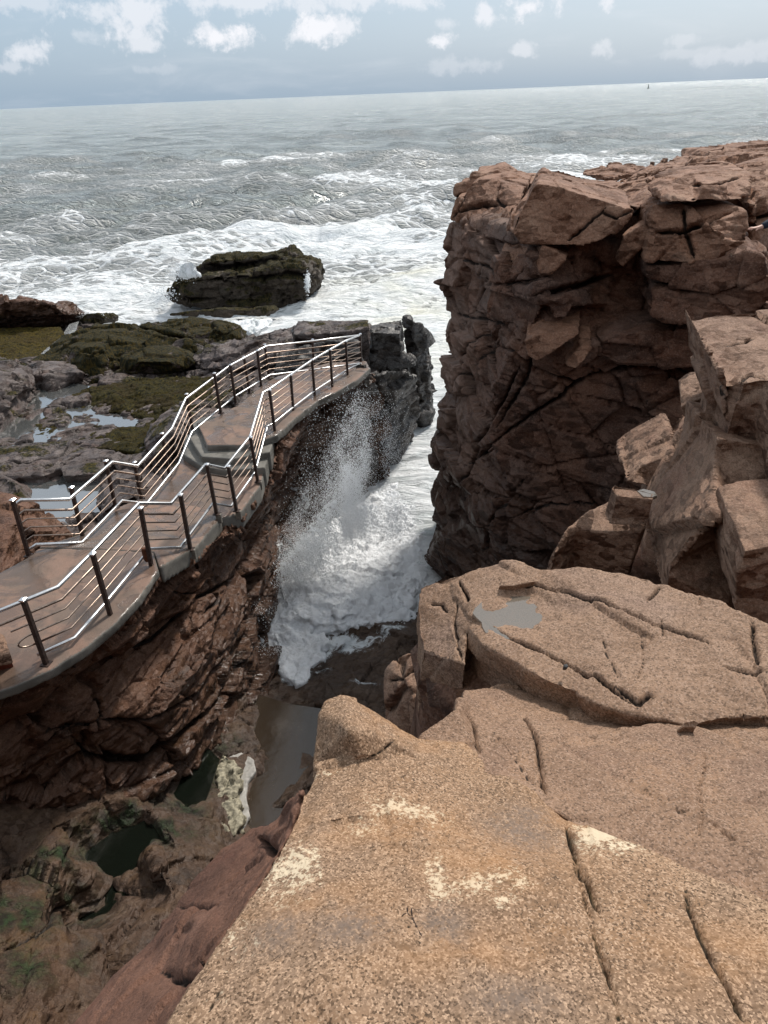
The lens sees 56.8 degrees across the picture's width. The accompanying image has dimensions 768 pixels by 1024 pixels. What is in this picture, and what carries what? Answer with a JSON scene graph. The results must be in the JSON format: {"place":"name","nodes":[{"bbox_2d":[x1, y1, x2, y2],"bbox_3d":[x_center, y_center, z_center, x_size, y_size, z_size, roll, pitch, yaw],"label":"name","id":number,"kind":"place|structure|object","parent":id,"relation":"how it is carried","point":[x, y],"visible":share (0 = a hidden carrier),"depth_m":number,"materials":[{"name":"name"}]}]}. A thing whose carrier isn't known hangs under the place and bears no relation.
{"place":"outdoors","nodes":[
{"label":"outdoors","id":0,"kind":"place"},
{"bbox_2d":[41,321,78,353],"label":"stream water","id":1,"kind":"structure","parent":0,"point":[71,328],"depth_m":35.22,"materials":[{"name":"white liquid"}]},
{"bbox_2d":[22,475,100,522],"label":"tide pool water","id":2,"kind":"structure","parent":0,"point":[58,489],"depth_m":19.05,"materials":[{"name":"grey liquid"}]},
{"bbox_2d":[0,383,138,446],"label":"tide pool water","id":3,"kind":"structure","parent":0,"point":[17,428],"depth_m":23.76,"materials":[{"name":"grey liquid"}]},
{"bbox_2d":[0,323,378,536],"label":"rock shelf","id":4,"kind":"object","parent":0,"point":[55,413],"visible":0.15,"depth_m":23.67,"materials":[{"name":"stone"}]},
{"bbox_2d":[0,474,31,497],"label":"rock block","id":5,"kind":"object","parent":4,"relation":"on","point":[11,486],"visible":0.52,"depth_m":18.70,"materials":[{"name":"grey stone"}]},
{"bbox_2d":[0,357,39,432],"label":"rock block","id":6,"kind":"object","parent":4,"relation":"on","point":[19,391],"visible":0.77,"depth_m":24.60,"materials":[{"name":"grey stone"}]},
{"bbox_2d":[0,327,63,361],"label":"seaweed bed","id":7,"kind":"object","parent":4,"relation":"on","point":[18,343],"visible":0.83,"depth_m":33.59,"materials":[{"name":"green plant"}]},
{"bbox_2d":[0,492,72,572],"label":"red boulder","id":8,"kind":"object","parent":4,"relation":"on","point":[12,551],"visible":0.48,"depth_m":13.86,"materials":[{"name":"stone"}]},
{"bbox_2d":[0,294,84,328],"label":"rock ridge","id":9,"kind":"object","parent":4,"relation":"on","point":[21,311],"visible":0.78,"depth_m":36.07,"materials":[{"name":"stone"}]},
{"bbox_2d":[22,359,90,391],"bbox_3d":[-13.091,-5.152,27.757,3.914,1.470,2.664,14,34,26],"label":"rock block","id":10,"kind":"object","parent":4,"relation":"on","point":[51,376],"visible":0.62,"depth_m":26.64,"materials":[{"name":"grey stone"}]},
{"bbox_2d":[0,440,125,482],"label":"rock slab","id":11,"kind":"object","parent":4,"relation":"on","point":[44,462],"visible":0.62,"depth_m":20.22,"materials":[{"name":"grey stone"}]},
{"bbox_2d":[80,312,118,323],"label":"rock","id":12,"kind":"object","parent":4,"relation":"on","point":[93,318],"visible":0.89,"depth_m":37.74,"materials":[{"name":"green stone"}]},
{"bbox_2d":[31,322,197,384],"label":"rock ridge","id":13,"kind":"object","parent":4,"relation":"on","point":[96,349],"visible":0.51,"depth_m":29.39,"materials":[{"name":"green stone"}]},
{"bbox_2d":[96,469,145,518],"bbox_3d":[-6.725,-0.335,18.157,1.197,1.324,3.044,-9,31,-11],"label":"rock block","id":14,"kind":"object","parent":4,"relation":"on","point":[102,505],"visible":0.4,"depth_m":17.72,"materials":[{"name":"grey stone"}]},
{"bbox_2d":[35,376,213,454],"bbox_3d":[-8.716,-3.057,23.387,5.727,0.833,7.237,-2,31,0],"label":"seaweed bed","id":15,"kind":"object","parent":4,"relation":"on","point":[166,394],"visible":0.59,"depth_m":24.39,"materials":[{"name":"green plant"}]},
{"bbox_2d":[120,345,195,373],"bbox_3d":[-8.863,-6.057,28.352,3.131,1.188,3.045,-2,31,0],"label":"weedy boulder","id":16,"kind":"object","parent":4,"relation":"on","point":[159,359],"visible":0.93,"depth_m":27.39,"materials":[{"name":"green stone"}]},
{"bbox_2d":[144,401,192,467],"bbox_3d":[-6.331,-2.306,20.908,1.475,1.420,3.213,-12,32,-15],"label":"rock block","id":17,"kind":"object","parent":4,"relation":"on","point":[163,422],"visible":0.66,"depth_m":20.10,"materials":[{"name":"grey stone"}]},
{"bbox_2d":[139,317,246,346],"bbox_3d":[-9.116,-8.933,34.875,6.870,1.725,4.183,26,40,38],"label":"weedy rock","id":18,"kind":"object","parent":4,"relation":"on","point":[201,331],"visible":0.73,"depth_m":33.12,"materials":[{"name":"green stone"}]},
{"bbox_2d":[193,335,294,372],"bbox_3d":[-5.164,-5.809,27.492,5.098,2.038,3.480,4,31,10],"label":"pale rock","id":19,"kind":"object","parent":4,"relation":"on","point":[217,356],"visible":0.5,"depth_m":26.83,"materials":[{"name":"grey stone"}]},
{"bbox_2d":[230,318,272,335],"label":"foam","id":20,"kind":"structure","parent":4,"relation":"on","point":[256,327],"depth_m":37.85,"materials":[{"name":"liquid"}]},
{"bbox_2d":[274,339,363,377],"bbox_3d":[-2.189,-4.850,23.816,3.064,1.808,1.274,-2,31,0],"label":"rock slab","id":21,"kind":"object","parent":4,"relation":"on","point":[299,357],"visible":0.27,"depth_m":23.38,"materials":[{"name":"stone"}]},
{"bbox_2d":[291,320,370,366],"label":"flat topped block","id":22,"kind":"structure","parent":4,"relation":"on","point":[303,330],"depth_m":24.36,"materials":[{"name":"stone"}]},
{"bbox_2d":[370,320,404,370],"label":"rock block","id":23,"kind":"object","parent":4,"relation":"on","point":[386,341],"visible":0.5,"depth_m":25.18,"materials":[{"name":"grey stone"}]},
{"bbox_2d":[0,373,392,809],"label":"rock cliff","id":24,"kind":"structure","parent":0,"point":[143,700],"depth_m":12.65,"materials":[{"name":"stone"}]},
{"bbox_2d":[0,361,369,699],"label":"concrete walkway","id":25,"kind":"structure","parent":24,"relation":"on","point":[220,440],"depth_m":12.53,"materials":[{"name":"grey concrete"}]},
{"bbox_2d":[0,634,13,669],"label":"rock","id":26,"kind":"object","parent":25,"relation":"on","point":[6,661],"depth_m":9.15,"materials":[{"name":"stone"}]},
{"bbox_2d":[0,333,361,667],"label":"metal railing","id":27,"kind":"object","parent":25,"relation":"on","point":[146,557],"visible":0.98,"depth_m":11.88,"materials":[{"name":"metal"}]},
{"bbox_2d":[9,335,359,557],"bbox_3d":[-4.234,-2.382,16.949,2.300,2.084,12.398,11,33,21],"label":"metal railing","id":28,"kind":"object","parent":25,"relation":"on","point":[72,497],"visible":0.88,"depth_m":15.09,"materials":[{"name":"metal"}]},
{"bbox_2d":[356,363,372,394],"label":"triangular rock","id":29,"kind":"object","parent":24,"relation":"on","point":[369,389],"visible":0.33,"depth_m":22.10,"materials":[{"name":"grey stone"}]},
{"bbox_2d":[0,612,417,1023],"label":"gully floor","id":30,"kind":"structure","parent":0,"point":[60,963],"depth_m":10.27,"materials":[{"name":"brown stone"}]},
{"bbox_2d":[79,821,160,920],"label":"gully pool water","id":31,"kind":"structure","parent":30,"relation":"in","point":[113,854],"depth_m":10.95,"materials":[{"name":"liquid"}]},
{"bbox_2d":[173,748,219,806],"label":"gully pool water","id":32,"kind":"structure","parent":30,"relation":"on","point":[194,788],"depth_m":12.53,"materials":[{"name":"liquid"}]},
{"bbox_2d":[273,632,329,688],"bbox_3d":[-1.828,3.458,16.401,1.364,0.476,1.828,-9,31,-12],"label":"swash foam","id":33,"kind":"object","parent":30,"relation":"on","point":[295,666],"visible":0.84,"depth_m":16.23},
{"bbox_2d":[247,695,320,828],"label":"gully pond water","id":34,"kind":"structure","parent":0,"point":[286,734],"depth_m":13.72,"materials":[{"name":"grey liquid"}]},
{"bbox_2d":[215,755,246,835],"bbox_3d":[-2.757,5.058,12.542,0.681,0.383,1.901,-5,31,-5],"label":"sea foam","id":35,"kind":"object","parent":34,"relation":"on","point":[229,782],"visible":0.71,"depth_m":12.59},
{"bbox_2d":[230,753,255,829],"bbox_3d":[-2.539,5.041,12.858,0.540,0.109,1.888,-10,31,-13],"label":"sea foam","id":36,"kind":"object","parent":34,"relation":"on","point":[249,773],"visible":0.47,"depth_m":13.03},
{"bbox_2d":[0,78,767,612],"bbox_3d":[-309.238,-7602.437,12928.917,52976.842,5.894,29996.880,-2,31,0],"label":"sea","id":37,"kind":"structure","parent":0,"point":[110,208],"depth_m":115.92,"materials":[{"name":"liquid"}]},
{"bbox_2d":[170,305,279,317],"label":"rock","id":38,"kind":"object","parent":37,"relation":"in","point":[230,312],"visible":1,"depth_m":42.69,"materials":[{"name":"brown stone"}]},
{"bbox_2d":[165,244,324,308],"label":"rock islet","id":39,"kind":"object","parent":37,"relation":"in","point":[248,279],"visible":0.93,"depth_m":46.19,"materials":[{"name":"brown stone"}]},
{"bbox_2d":[179,262,200,278],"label":"wave splash","id":40,"kind":"structure","parent":39,"relation":"on","point":[190,273],"depth_m":44.88,"materials":[{"name":"liquid"}]},
{"bbox_2d":[79,261,428,657],"bbox_3d":[-8.066,-6.005,30.826,13.269,4.498,37.182,-7,31,-8],"label":"sea spray","id":41,"kind":"object","parent":37,"relation":"on","point":[307,279],"visible":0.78,"depth_m":17.55,"materials":[{"name":"white liquid"}]},
{"bbox_2d":[271,508,337,604],"bbox_3d":[-2.036,1.164,18.034,2.413,2.670,1.047,-28,39,-36],"label":"sea spray","id":42,"kind":"object","parent":37,"relation":"on","point":[285,573],"visible":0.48,"depth_m":17.77,"materials":[{"name":"white liquid"}]},
{"bbox_2d":[279,500,363,600],"bbox_3d":[-1.567,1.270,17.698,2.221,4.109,1.275,-2,31,0],"label":"sea spray","id":43,"kind":"object","parent":37,"relation":"on","point":[315,539],"visible":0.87,"depth_m":17.28,"materials":[{"name":"white liquid"}]},
{"bbox_2d":[258,482,429,645],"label":"breaking wave","id":44,"kind":"object","parent":37,"relation":"on","point":[396,596],"visible":0.56,"depth_m":18.32,"materials":[{"name":"liquid"}]},
{"bbox_2d":[278,384,418,575],"bbox_3d":[-1.142,-0.449,17.934,4.049,6.913,3.016,-2,31,0],"label":"sea spray","id":45,"kind":"object","parent":37,"relation":"on","point":[333,453],"visible":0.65,"depth_m":17.31,"materials":[{"name":"white liquid"}]},
{"bbox_2d":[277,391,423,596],"bbox_3d":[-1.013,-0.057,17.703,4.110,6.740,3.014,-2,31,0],"label":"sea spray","id":46,"kind":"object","parent":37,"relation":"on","point":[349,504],"visible":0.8,"depth_m":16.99,"materials":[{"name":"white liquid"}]},
{"bbox_2d":[357,369,421,470],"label":"sloping slab","id":47,"kind":"structure","parent":37,"relation":"in","point":[387,383],"depth_m":24.47,"materials":[{"name":"grey stone"}]},
{"bbox_2d":[369,350,416,442],"bbox_3d":[0.252,-4.205,27.206,2.013,4.635,2.329,-2,31,0],"label":"rock ledge","id":48,"kind":"object","parent":47,"relation":"on","point":[409,360],"visible":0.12,"depth_m":25.52,"materials":[{"name":"black stone"}]},
{"bbox_2d":[402,315,436,427],"bbox_3d":[1.600,-5.300,28.607,1.113,5.788,2.575,16,35,28],"label":"weedy rock","id":49,"kind":"object","parent":37,"relation":"in","point":[419,340],"visible":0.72,"depth_m":27.74,"materials":[{"name":"black stone"}]},
{"bbox_2d":[0,0,767,108],"label":"sky","id":50,"kind":"structure","parent":0,"point":[54,53],"materials":[{"name":"blue"}]},
{"bbox_2d":[410,643,491,737],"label":"bedrock","id":51,"kind":"structure","parent":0,"point":[436,706],"depth_m":4.00,"materials":[{"name":"stone"}]},
{"bbox_2d":[74,790,304,1023],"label":"red granite slab","id":52,"kind":"structure","parent":51,"relation":"on","point":[151,981],"depth_m":3.69,"materials":[{"name":"stone"}]},
{"bbox_2d":[383,653,416,733],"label":"granite block","id":53,"kind":"structure","parent":51,"relation":"on","point":[399,687],"depth_m":5.20,"materials":[{"name":"brown stone"}]},
{"bbox_2d":[167,695,767,1023],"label":"granite slab","id":54,"kind":"structure","parent":51,"relation":"on","point":[527,904],"depth_m":1.72,"materials":[{"name":"brown stone"}]},
{"bbox_2d":[416,560,767,726],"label":"granite boulder","id":55,"kind":"object","parent":51,"relation":"on","point":[628,650],"visible":0.69,"depth_m":3.52,"materials":[{"name":"brown stone"}]},
{"bbox_2d":[473,596,541,640],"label":"puddle","id":56,"kind":"object","parent":55,"relation":"on","point":[519,612],"visible":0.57,"depth_m":3.84,"materials":[{"name":"liquid"}]},
{"bbox_2d":[499,575,535,589],"bbox_3d":[0.751,0.406,4.043,0.211,0.074,0.115,-2,31,0],"label":"flat stone","id":57,"kind":"object","parent":55,"relation":"on","point":[514,582],"visible":1,"depth_m":4.01,"materials":[{"name":"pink stone"}]},
{"bbox_2d":[418,683,767,901],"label":"granite slab","id":58,"kind":"structure","parent":51,"relation":"on","point":[696,799],"depth_m":2.56,"materials":[{"name":"brown stone"}]},
{"bbox_2d":[677,721,697,732],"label":"loose stone","id":59,"kind":"object","parent":58,"relation":"on","point":[690,726],"visible":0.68,"depth_m":2.84,"materials":[{"name":"brown stone"}]},
{"bbox_2d":[424,207,767,582],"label":"rock cliff","id":60,"kind":"structure","parent":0,"point":[523,460],"depth_m":14.23,"materials":[{"name":"stone"}]},
{"bbox_2d":[450,168,531,222],"bbox_3d":[2.324,-7.016,15.916,1.791,0.926,4.384,6,31,13],"label":"rock block","id":61,"kind":"object","parent":60,"relation":"on","point":[504,191],"visible":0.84,"depth_m":15.42,"materials":[{"name":"stone"}]},
{"bbox_2d":[453,162,516,196],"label":"rock block","id":62,"kind":"object","parent":61,"relation":"on","point":[463,186],"visible":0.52,"depth_m":16.71,"materials":[{"name":"stone"}]},
{"bbox_2d":[486,276,550,324],"bbox_3d":[2.632,-4.336,13.701,1.192,1.163,3.204,-13,32,-18],"label":"rock block","id":63,"kind":"object","parent":60,"relation":"on","point":[500,307],"visible":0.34,"depth_m":13.15,"materials":[{"name":"stone"}]},
{"bbox_2d":[502,243,567,275],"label":"rock block","id":64,"kind":"object","parent":60,"relation":"on","point":[551,260],"visible":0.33,"depth_m":12.08,"materials":[{"name":"stone"}]},
{"bbox_2d":[525,311,579,360],"bbox_3d":[3.016,-3.259,12.663,0.896,0.629,1.778,5,31,12],"label":"rock block","id":65,"kind":"object","parent":60,"relation":"on","point":[544,338],"visible":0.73,"depth_m":12.07,"materials":[{"name":"stone"}]},
{"bbox_2d":[549,288,571,317],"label":"rock block","id":66,"kind":"object","parent":60,"relation":"attached to","point":[559,310],"visible":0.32,"depth_m":12.20,"materials":[{"name":"stone"}]},
{"bbox_2d":[513,167,633,245],"bbox_3d":[3.391,-5.528,12.731,1.940,0.995,2.479,5,31,12],"label":"angular boulder","id":67,"kind":"object","parent":60,"relation":"on","point":[559,208],"visible":0.98,"depth_m":12.04,"materials":[{"name":"stone"}]},
{"bbox_2d":[506,189,528,232],"bbox_3d":[2.647,-5.816,13.480,0.425,0.655,2.610,7,32,15],"label":"rock slab","id":68,"kind":"object","parent":67,"relation":"on","point":[513,220],"visible":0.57,"depth_m":12.86,"materials":[{"name":"stone"}]},
{"bbox_2d":[565,323,591,367],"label":"rock block","id":69,"kind":"object","parent":60,"relation":"on","point":[577,354],"visible":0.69,"depth_m":12.22,"materials":[{"name":"stone"}]},
{"bbox_2d":[595,310,692,369],"bbox_3d":[4.901,-3.268,12.500,2.392,1.102,1.627,8,32,17],"label":"rock layer","id":70,"kind":"object","parent":60,"relation":"on","point":[646,338],"visible":0.51,"depth_m":12.18,"materials":[{"name":"stone"}]},
{"bbox_2d":[636,196,748,264],"bbox_3d":[5.055,-4.734,11.790,1.531,0.932,2.402,4,31,11],"label":"rock block","id":71,"kind":"object","parent":60,"relation":"on","point":[690,233],"visible":0.76,"depth_m":11.15,"materials":[{"name":"stone"}]},
{"bbox_2d":[648,161,752,201],"bbox_3d":[5.218,-5.537,11.872,1.847,0.397,2.223,-2,31,0],"label":"rock block","id":72,"kind":"object","parent":71,"relation":"on","point":[720,180],"visible":1,"depth_m":11.38,"materials":[{"name":"stone"}]},
{"bbox_2d":[759,301,767,309],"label":"rock ledge","id":73,"kind":"object","parent":60,"relation":"on","point":[764,306],"visible":0.01,"depth_m":10.80,"materials":[{"name":"stone"}]},
{"bbox_2d":[606,208,638,238],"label":"bedrock","id":74,"kind":"structure","parent":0,"point":[633,220],"depth_m":12.50,"materials":[{"name":"stone"}]},
{"bbox_2d":[522,173,617,198],"bbox_3d":[4.249,-6.657,15.734,1.827,1.365,4.988,-9,31,-12],"label":"rock ledge","id":75,"kind":"object","parent":74,"relation":"on","point":[611,182],"visible":0.03,"depth_m":15.57,"materials":[{"name":"stone"}]},
{"bbox_2d":[615,212,648,266],"bbox_3d":[4.404,-4.810,12.377,0.608,0.807,1.540,8,32,16],"label":"rock slab","id":76,"kind":"object","parent":74,"relation":"on","point":[632,240],"visible":0.64,"depth_m":11.80,"materials":[{"name":"stone"}]},
{"bbox_2d":[613,167,742,209],"bbox_3d":[5.274,-6.486,13.922,2.622,0.672,4.728,-2,31,0],"label":"rock slab","id":77,"kind":"object","parent":74,"relation":"on","point":[636,190],"visible":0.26,"depth_m":13.70,"materials":[{"name":"stone"}]},
{"bbox_2d":[636,275,767,324],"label":"rock layer","id":78,"kind":"object","parent":74,"relation":"on","point":[666,305],"visible":0.52,"depth_m":11.27,"materials":[{"name":"stone"}]},
{"bbox_2d":[636,232,767,294],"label":"rock layer","id":79,"kind":"object","parent":78,"relation":"on","point":[743,265],"visible":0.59,"depth_m":10.89,"materials":[{"name":"stone"}]},
{"bbox_2d":[685,146,767,275],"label":"rock outcrop","id":80,"kind":"object","parent":74,"relation":"on","point":[754,204],"visible":0.33,"depth_m":13.00,"materials":[{"name":"stone"}]},
{"bbox_2d":[628,155,707,177],"bbox_3d":[7.146,-8.770,18.072,2.163,0.456,4.831,6,32,14],"label":"rock slab","id":81,"kind":"object","parent":80,"relation":"on","point":[676,161],"visible":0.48,"depth_m":17.97,"materials":[{"name":"stone"}]},
{"bbox_2d":[583,162,643,180],"bbox_3d":[6.104,-9.041,18.840,1.575,0.271,3.965,3,31,9],"label":"rock slab","id":82,"kind":"object","parent":81,"relation":"on","point":[617,171],"visible":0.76,"depth_m":18.36,"materials":[{"name":"stone"}]},
{"bbox_2d":[680,139,767,156],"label":"rock ledge","id":83,"kind":"object","parent":80,"relation":"on","point":[757,146],"visible":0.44,"depth_m":19.34,"materials":[{"name":"stone"}]},
{"bbox_2d":[625,544,660,584],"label":"bedrock","id":84,"kind":"structure","parent":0,"point":[640,569],"depth_m":6.87,"materials":[{"name":"stone"}]},
{"bbox_2d":[547,502,646,573],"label":"granite block","id":85,"kind":"structure","parent":84,"relation":"on","point":[594,539],"depth_m":6.72,"materials":[{"name":"brown stone"}]},
{"bbox_2d":[605,486,652,524],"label":"granite block","id":86,"kind":"structure","parent":85,"relation":"on","point":[626,506],"depth_m":6.29,"materials":[{"name":"brown stone"}]},
{"bbox_2d":[637,489,656,498],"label":"puddle","id":87,"kind":"object","parent":86,"relation":"on","point":[648,494],"visible":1,"depth_m":6.24,"materials":[{"name":"liquid"}]},
{"bbox_2d":[640,415,683,574],"bbox_3d":[3.241,-0.119,7.895,0.777,1.849,2.873,9,32,18],"label":"granite rib","id":88,"kind":"object","parent":84,"relation":"on","point":[648,557],"visible":0.12,"depth_m":7.75,"materials":[{"name":"brown stone"}]},
{"bbox_2d":[616,413,674,485],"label":"granite block","id":89,"kind":"structure","parent":88,"relation":"on","point":[643,449],"depth_m":8.45,"materials":[{"name":"brown stone"}]},
{"bbox_2d":[646,401,764,609],"bbox_3d":[3.237,-0.004,6.624,1.504,1.833,2.904,6,32,14],"label":"granite outcrop","id":90,"kind":"object","parent":84,"relation":"on","point":[685,512],"visible":0.66,"depth_m":5.88,"materials":[{"name":"brown stone"}]},
{"bbox_2d":[678,372,701,416],"bbox_3d":[3.402,-1.246,7.714,0.382,0.472,0.739,7,32,15],"label":"pointed stone","id":91,"kind":"object","parent":90,"relation":"on","point":[689,388],"visible":0.29,"depth_m":7.62,"materials":[{"name":"stone"}]},
{"bbox_2d":[685,309,767,478],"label":"granite boulder","id":92,"kind":"object","parent":90,"relation":"on","point":[729,359],"visible":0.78,"depth_m":6.33,"materials":[{"name":"brown stone"}]},
{"bbox_2d":[714,479,767,622],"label":"granite block","id":93,"kind":"structure","parent":90,"relation":"on","point":[741,538],"depth_m":4.99,"materials":[{"name":"brown stone"}]}
]}

